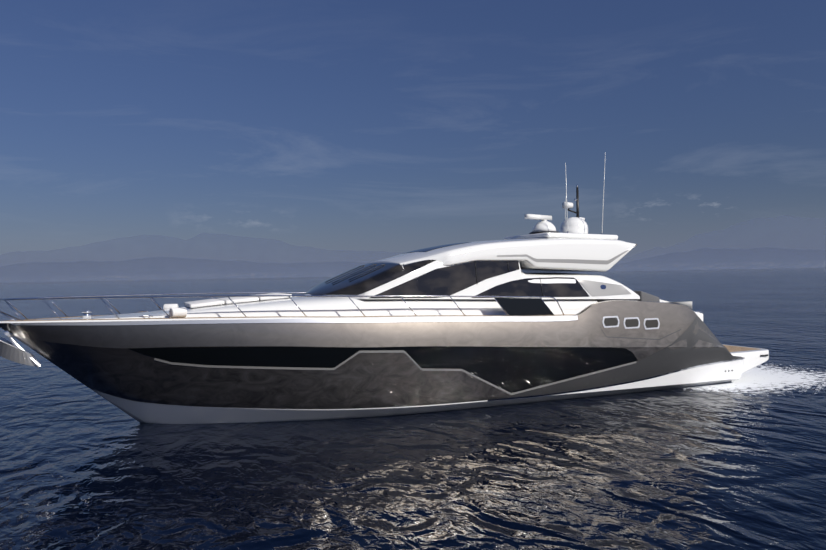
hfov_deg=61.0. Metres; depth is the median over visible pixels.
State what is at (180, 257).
mount
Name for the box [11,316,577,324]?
rub rail
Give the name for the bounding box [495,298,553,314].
gate panel
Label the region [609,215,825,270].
mount
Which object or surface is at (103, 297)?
bow rail
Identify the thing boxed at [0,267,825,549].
sea
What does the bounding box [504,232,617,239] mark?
roof pad
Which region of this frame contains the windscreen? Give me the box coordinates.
[303,260,434,294]
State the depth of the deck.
16.59 m
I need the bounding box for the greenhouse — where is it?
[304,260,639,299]
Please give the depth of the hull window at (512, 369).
17.01 m
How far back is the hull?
16.14 m
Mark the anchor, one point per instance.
(14, 351)
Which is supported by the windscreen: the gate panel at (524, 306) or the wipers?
the wipers
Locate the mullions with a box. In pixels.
[475,261,542,295]
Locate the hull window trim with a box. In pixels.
[154,350,635,394]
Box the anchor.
[0,331,40,367]
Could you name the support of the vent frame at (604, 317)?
attached to the hull
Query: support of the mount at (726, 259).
on the sea
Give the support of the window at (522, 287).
on the deck
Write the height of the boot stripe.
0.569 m
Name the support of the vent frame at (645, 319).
attached to the hull
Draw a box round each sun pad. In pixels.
[184,293,291,307]
[660,300,691,308]
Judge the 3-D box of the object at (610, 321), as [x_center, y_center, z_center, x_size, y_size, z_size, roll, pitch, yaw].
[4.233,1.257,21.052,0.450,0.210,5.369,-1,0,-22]
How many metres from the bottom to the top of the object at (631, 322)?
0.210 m
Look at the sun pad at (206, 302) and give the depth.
16.75 m
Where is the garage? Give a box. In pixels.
[694,311,702,320]
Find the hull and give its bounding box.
[0,301,744,423]
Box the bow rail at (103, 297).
[0,292,563,320]
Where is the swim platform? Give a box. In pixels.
[722,344,768,372]
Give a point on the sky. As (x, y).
(382, 126)
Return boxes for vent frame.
[602,316,619,327]
[624,317,639,328]
[644,318,659,329]
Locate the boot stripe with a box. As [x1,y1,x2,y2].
[488,358,743,400]
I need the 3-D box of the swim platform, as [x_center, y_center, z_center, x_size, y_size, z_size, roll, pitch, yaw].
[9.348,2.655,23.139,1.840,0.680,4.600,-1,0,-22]
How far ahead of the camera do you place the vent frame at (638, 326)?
18.83 m
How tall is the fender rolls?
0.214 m
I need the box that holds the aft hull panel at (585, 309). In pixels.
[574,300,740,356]
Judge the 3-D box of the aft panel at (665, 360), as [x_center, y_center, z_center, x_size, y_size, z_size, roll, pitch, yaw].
[5.087,2.119,21.396,7.751,1.846,5.409,-1,0,-22]
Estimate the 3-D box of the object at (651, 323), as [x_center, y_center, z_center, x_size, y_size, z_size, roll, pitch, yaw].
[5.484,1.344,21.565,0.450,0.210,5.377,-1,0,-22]
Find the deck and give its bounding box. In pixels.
[0,297,702,323]
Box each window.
[128,347,637,392]
[370,261,518,297]
[471,277,588,297]
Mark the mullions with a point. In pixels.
(508, 271)
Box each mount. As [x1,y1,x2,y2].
[0,234,402,281]
[0,257,362,282]
[605,247,825,271]
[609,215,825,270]
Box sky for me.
[0,0,825,282]
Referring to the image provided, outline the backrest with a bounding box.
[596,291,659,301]
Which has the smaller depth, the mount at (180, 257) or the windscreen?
the windscreen
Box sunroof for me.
[402,242,468,253]
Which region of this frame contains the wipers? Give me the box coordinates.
[325,264,385,283]
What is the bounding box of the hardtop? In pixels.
[367,238,636,272]
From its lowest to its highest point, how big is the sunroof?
0.283 m
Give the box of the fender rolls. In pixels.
[163,304,186,317]
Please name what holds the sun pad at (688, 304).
on the garage
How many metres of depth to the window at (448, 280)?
17.55 m
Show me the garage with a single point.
(699, 315)
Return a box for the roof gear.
[524,152,605,234]
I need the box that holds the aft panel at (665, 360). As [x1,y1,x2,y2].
[511,316,742,397]

